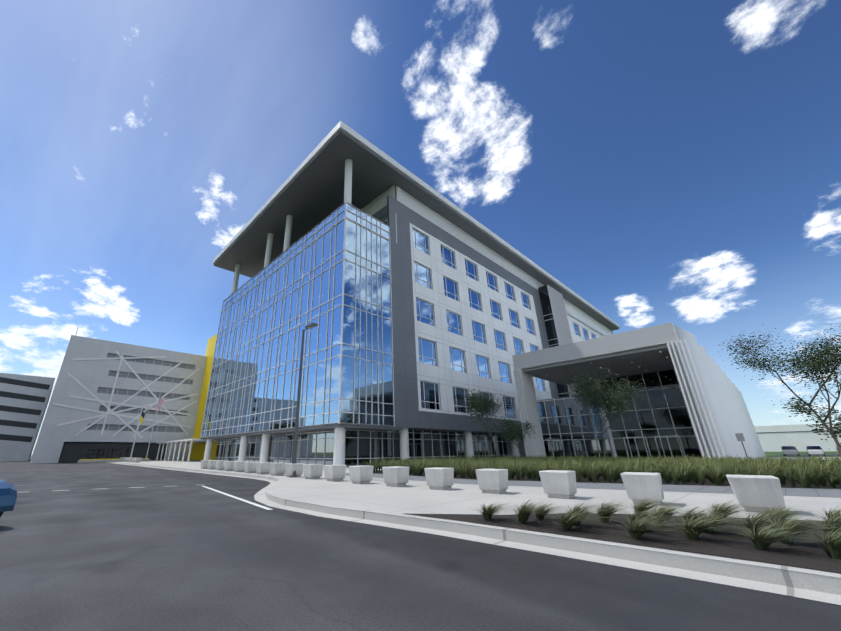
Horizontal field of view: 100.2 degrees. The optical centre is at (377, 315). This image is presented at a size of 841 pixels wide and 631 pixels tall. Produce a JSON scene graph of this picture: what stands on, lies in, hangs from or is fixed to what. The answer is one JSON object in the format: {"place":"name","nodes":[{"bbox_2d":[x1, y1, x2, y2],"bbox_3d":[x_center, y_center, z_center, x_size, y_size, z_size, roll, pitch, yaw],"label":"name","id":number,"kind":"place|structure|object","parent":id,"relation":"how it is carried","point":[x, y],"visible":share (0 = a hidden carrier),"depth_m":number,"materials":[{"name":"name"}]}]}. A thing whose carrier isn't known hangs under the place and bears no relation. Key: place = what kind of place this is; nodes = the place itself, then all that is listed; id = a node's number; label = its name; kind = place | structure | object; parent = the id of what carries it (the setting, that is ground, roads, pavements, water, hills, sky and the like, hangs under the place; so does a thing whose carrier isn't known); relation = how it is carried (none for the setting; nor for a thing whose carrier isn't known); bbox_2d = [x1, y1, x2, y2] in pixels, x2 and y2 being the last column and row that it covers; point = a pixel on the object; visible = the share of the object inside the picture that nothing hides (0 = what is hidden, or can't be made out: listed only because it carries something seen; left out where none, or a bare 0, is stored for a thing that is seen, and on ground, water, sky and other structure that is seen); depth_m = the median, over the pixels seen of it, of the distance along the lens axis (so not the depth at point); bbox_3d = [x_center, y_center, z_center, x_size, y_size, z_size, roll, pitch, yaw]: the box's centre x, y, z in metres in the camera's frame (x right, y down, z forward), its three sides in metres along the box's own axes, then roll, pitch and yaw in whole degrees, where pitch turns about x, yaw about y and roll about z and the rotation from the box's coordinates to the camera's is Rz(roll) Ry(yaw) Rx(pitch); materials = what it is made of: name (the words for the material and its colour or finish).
{"place":"outdoors","nodes":[
{"label":"outdoors","id":0,"kind":"place"},
{"bbox_2d":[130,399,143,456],"bbox_3d":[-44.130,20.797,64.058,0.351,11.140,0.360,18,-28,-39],"label":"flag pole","id":1,"kind":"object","parent":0,"point":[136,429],"visible":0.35,"depth_m":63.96,"materials":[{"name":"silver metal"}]},
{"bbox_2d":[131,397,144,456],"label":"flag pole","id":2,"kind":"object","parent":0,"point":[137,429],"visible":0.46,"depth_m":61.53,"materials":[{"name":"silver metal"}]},
{"bbox_2d":[139,411,144,426],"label":"flag","id":3,"kind":"object","parent":2,"relation":"attached to","point":[142,417],"visible":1,"depth_m":60.97,"materials":[{"name":"yellow fabric"}]},
{"bbox_2d":[146,388,161,457],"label":"flag pole","id":4,"kind":"object","parent":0,"point":[153,426],"visible":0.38,"depth_m":64.42,"materials":[{"name":"silver metal"}]},
{"bbox_2d":[157,398,162,410],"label":"flag","id":5,"kind":"object","parent":4,"relation":"attached to","point":[160,403],"visible":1,"depth_m":64.23,"materials":[{"name":"pink fabric"}]},
{"bbox_2d":[0,459,840,630],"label":"asphalt road","id":6,"kind":"structure","parent":0,"point":[87,549],"depth_m":3.93,"materials":[{"name":"grey asphalt"}]},
{"bbox_2d":[0,479,16,516],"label":"blue car","id":7,"kind":"object","parent":6,"relation":"on","point":[8,494],"visible":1,"depth_m":6.81,"materials":[{"name":"blue paint"}]},
{"bbox_2d":[77,447,149,462],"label":"spirit monument sign","id":8,"kind":"object","parent":6,"relation":"on","point":[88,459],"visible":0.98,"depth_m":58.49,"materials":[{"name":"concrete"}]},
{"bbox_2d":[58,486,272,509],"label":"road markings","id":9,"kind":"object","parent":6,"relation":"on","point":[261,506],"visible":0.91,"depth_m":10.77,"materials":[{"name":"paint"}]},
{"bbox_2d":[108,462,840,604],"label":"kerb line","id":10,"kind":"object","parent":6,"relation":"on","point":[821,586],"visible":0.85,"depth_m":4.58,"materials":[{"name":"concrete"}]},
{"bbox_2d":[0,0,840,454],"label":"sky","id":11,"kind":"structure","parent":0,"point":[676,162],"materials":[{"name":"blue"}]},
{"bbox_2d":[30,451,839,458],"bbox_3d":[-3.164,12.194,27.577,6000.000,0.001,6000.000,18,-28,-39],"label":"ground sheet","id":12,"kind":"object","parent":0,"point":[770,454],"depth_m":91.05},
{"bbox_2d":[0,327,216,462],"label":"parking garage","id":13,"kind":"structure","parent":12,"relation":"on","point":[102,389],"depth_m":69.26,"materials":[{"name":"grey concrete"}]},
{"bbox_2d":[204,159,519,464],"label":"columns","id":14,"kind":"structure","parent":12,"relation":"on","point":[339,443],"depth_m":40.15,"materials":[{"name":"white concrete"}]},
{"bbox_2d":[201,424,401,439],"bbox_3d":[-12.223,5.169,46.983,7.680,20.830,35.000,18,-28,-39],"label":"beam","id":15,"kind":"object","parent":14,"relation":"on","point":[331,427],"visible":0.02,"depth_m":33.31,"materials":[{"name":"grey metal"}]},
{"bbox_2d":[201,204,393,436],"bbox_3d":[-12.719,4.001,46.962,6.400,22.500,35.000,18,-28,-39],"label":"glass box","id":16,"kind":"object","parent":15,"relation":"on","point":[347,385],"visible":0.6,"depth_m":37.13,"materials":[{"name":"blue glass"}]},
{"bbox_2d":[200,202,394,437],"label":"curtain wall mullions","id":17,"kind":"object","parent":16,"relation":"attached to","point":[341,343],"visible":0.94,"depth_m":38.05,"materials":[{"name":"silver metal"}]},
{"bbox_2d":[215,430,525,465],"bbox_3d":[11.389,18.389,48.613,67.662,3.500,28.444,5,-22,-13],"label":"ground floor glass","id":18,"kind":"object","parent":12,"relation":"on","point":[351,445],"visible":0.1,"depth_m":38.39,"materials":[{"name":"glass"}]},
{"bbox_2d":[217,429,525,465],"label":"ground-floor window frames","id":19,"kind":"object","parent":18,"relation":"attached to","point":[358,437],"visible":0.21,"depth_m":38.89,"materials":[{"name":"grey metal"}]},
{"bbox_2d":[361,184,612,432],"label":"building","id":20,"kind":"structure","parent":12,"relation":"on","point":[394,204],"depth_m":45.32,"materials":[{"name":"grey"}]},
{"bbox_2d":[212,121,619,330],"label":"roof canopy","id":21,"kind":"object","parent":20,"relation":"on","point":[308,195],"visible":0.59,"depth_m":47.66,"materials":[{"name":"grey metal"}]},
{"bbox_2d":[402,427,516,433],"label":"overhang soffit","id":22,"kind":"structure","parent":20,"relation":"attached to","point":[441,430],"depth_m":39.29,"materials":[{"name":"grey metal"}]},
{"bbox_2d":[384,221,594,417],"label":"window glass","id":23,"kind":"object","parent":20,"relation":"on","point":[426,351],"visible":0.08,"depth_m":46.09,"materials":[{"name":"blue glass"}]},
{"bbox_2d":[383,219,595,418],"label":"window frames","id":24,"kind":"structure","parent":20,"relation":"attached to","point":[456,405],"depth_m":47.24,"materials":[{"name":"white metal"}]},
{"bbox_2d":[538,285,572,397],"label":"facade bay","id":25,"kind":"object","parent":20,"relation":"attached to","point":[558,331],"visible":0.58,"depth_m":65.99,"materials":[{"name":"white glass"}]},
{"bbox_2d":[537,395,613,458],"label":"entrance glazing","id":26,"kind":"structure","parent":12,"relation":"on","point":[568,428],"depth_m":46.57,"materials":[{"name":"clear glass"}]},
{"bbox_2d":[566,366,648,458],"bbox_3d":[17.663,7.442,26.317,5.174,7.403,6.125,18,-28,-39],"label":"tree","id":27,"kind":"object","parent":12,"relation":"on","point":[613,400],"depth_m":26.37,"materials":[{"name":"green plant"}]},
{"bbox_2d":[512,323,765,459],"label":"pavilion","id":28,"kind":"structure","parent":12,"relation":"on","point":[719,414],"depth_m":35.21,"materials":[{"name":"white concrete"}]},
{"bbox_2d":[601,369,702,457],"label":"window mullions","id":29,"kind":"object","parent":28,"relation":"attached to","point":[674,428],"visible":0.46,"depth_m":36.79,"materials":[{"name":"grey metal"}]},
{"bbox_2d":[623,435,684,457],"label":"door frames","id":30,"kind":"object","parent":28,"relation":"attached to","point":[655,437],"depth_m":36.27,"materials":[{"name":"grey metal"}]},
{"bbox_2d":[735,433,746,455],"bbox_3d":[26.258,9.664,24.994,0.070,2.350,0.400,18,-28,-39],"label":"signpost","id":31,"kind":"object","parent":12,"relation":"on","point":[739,436],"visible":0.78,"depth_m":25.27,"materials":[{"name":"grey metal"}]},
{"bbox_2d":[718,318,840,453],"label":"tree","id":32,"kind":"object","parent":12,"relation":"on","point":[830,352],"depth_m":15.22,"materials":[{"name":"green plant"}]},
{"bbox_2d":[776,454,837,455],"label":"parking lot","id":33,"kind":"structure","parent":12,"relation":"on","point":[807,454],"depth_m":73.47,"materials":[{"name":"grey asphalt"}]},
{"bbox_2d":[781,446,799,455],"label":"parked car","id":34,"kind":"object","parent":33,"relation":"on","point":[789,450],"visible":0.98,"depth_m":62.68,"materials":[{"name":"grey paint"}]},
{"bbox_2d":[805,446,825,455],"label":"parked car","id":35,"kind":"object","parent":33,"relation":"on","point":[814,450],"visible":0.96,"depth_m":61.23,"materials":[{"name":"white paint"}]},
{"bbox_2d":[780,397,840,457],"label":"small tree","id":36,"kind":"object","parent":12,"relation":"on","point":[838,424],"depth_m":20.04,"materials":[{"name":"green plant"}]},
{"bbox_2d":[115,457,840,573],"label":"plaza pavement","id":37,"kind":"structure","parent":0,"point":[409,498],"depth_m":9.14,"materials":[{"name":"concrete"}]},
{"bbox_2d":[156,439,217,461],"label":"covered walk","id":38,"kind":"structure","parent":37,"relation":"on","point":[197,449],"depth_m":62.49,"materials":[{"name":"white metal"}]},
{"bbox_2d":[289,323,317,477],"bbox_3d":[-3.965,4.330,18.730,0.380,7.934,1.440,18,-28,-39],"label":"street light pole","id":39,"kind":"object","parent":37,"relation":"on","point":[311,325],"visible":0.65,"depth_m":18.94,"materials":[{"name":"grey metal"}]},
{"bbox_2d":[361,455,504,465],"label":"facade shrubs","id":40,"kind":"object","parent":37,"relation":"on","point":[380,459],"visible":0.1,"depth_m":29.03,"materials":[{"name":"green plant"}]},
{"bbox_2d":[120,457,785,512],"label":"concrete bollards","id":41,"kind":"object","parent":37,"relation":"on","point":[753,491],"visible":1,"depth_m":10.21,"materials":[{"name":"white concrete"}]},
{"bbox_2d":[476,403,498,460],"bbox_3d":[7.635,8.189,24.651,2.389,4.958,1.350,18,-28,-39],"label":"tree trunk","id":42,"kind":"object","parent":37,"relation":"on","point":[487,418],"visible":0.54,"depth_m":24.45,"materials":[{"name":"brown plant"}]},
{"bbox_2d":[458,386,505,434],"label":"tree leaves","id":43,"kind":"object","parent":42,"relation":"attached to","point":[485,404],"visible":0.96,"depth_m":24.79,"materials":[{"name":"green plant"}]},
{"bbox_2d":[502,430,526,457],"bbox_3d":[11.839,10.904,29.888,2.598,3.643,1.268,9,-23,-24],"label":"tree trunk","id":44,"kind":"object","parent":37,"relation":"on","point":[518,443],"visible":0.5,"depth_m":29.44,"materials":[{"name":"brown plant"}]},
{"bbox_2d":[495,416,536,443],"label":"tree leaves","id":45,"kind":"object","parent":44,"relation":"attached to","point":[508,434],"visible":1,"depth_m":29.69,"materials":[{"name":"green plant"}]},
{"bbox_2d":[345,473,840,497],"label":"walkway","id":46,"kind":"structure","parent":37,"relation":"on","point":[811,492],"depth_m":11.26,"materials":[{"name":"grey concrete"}]},
{"bbox_2d":[375,470,840,572],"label":"mulch beds","id":47,"kind":"object","parent":37,"relation":"on","point":[731,544],"visible":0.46,"depth_m":5.00,"materials":[{"name":"brown soil"}]},
{"bbox_2d":[362,454,840,487],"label":"ornamental grass bed","id":48,"kind":"object","parent":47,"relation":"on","point":[806,473],"visible":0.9,"depth_m":14.79,"materials":[{"name":"green plant"}]},
{"bbox_2d":[468,497,840,558],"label":"ornamental grasses","id":49,"kind":"object","parent":47,"relation":"on","point":[787,531],"visible":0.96,"depth_m":5.18,"materials":[{"name":"green plant"}]},
{"bbox_2d":[754,423,840,451],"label":"warehouse building","id":50,"kind":"structure","parent":0,"point":[776,438],"depth_m":146.33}
]}

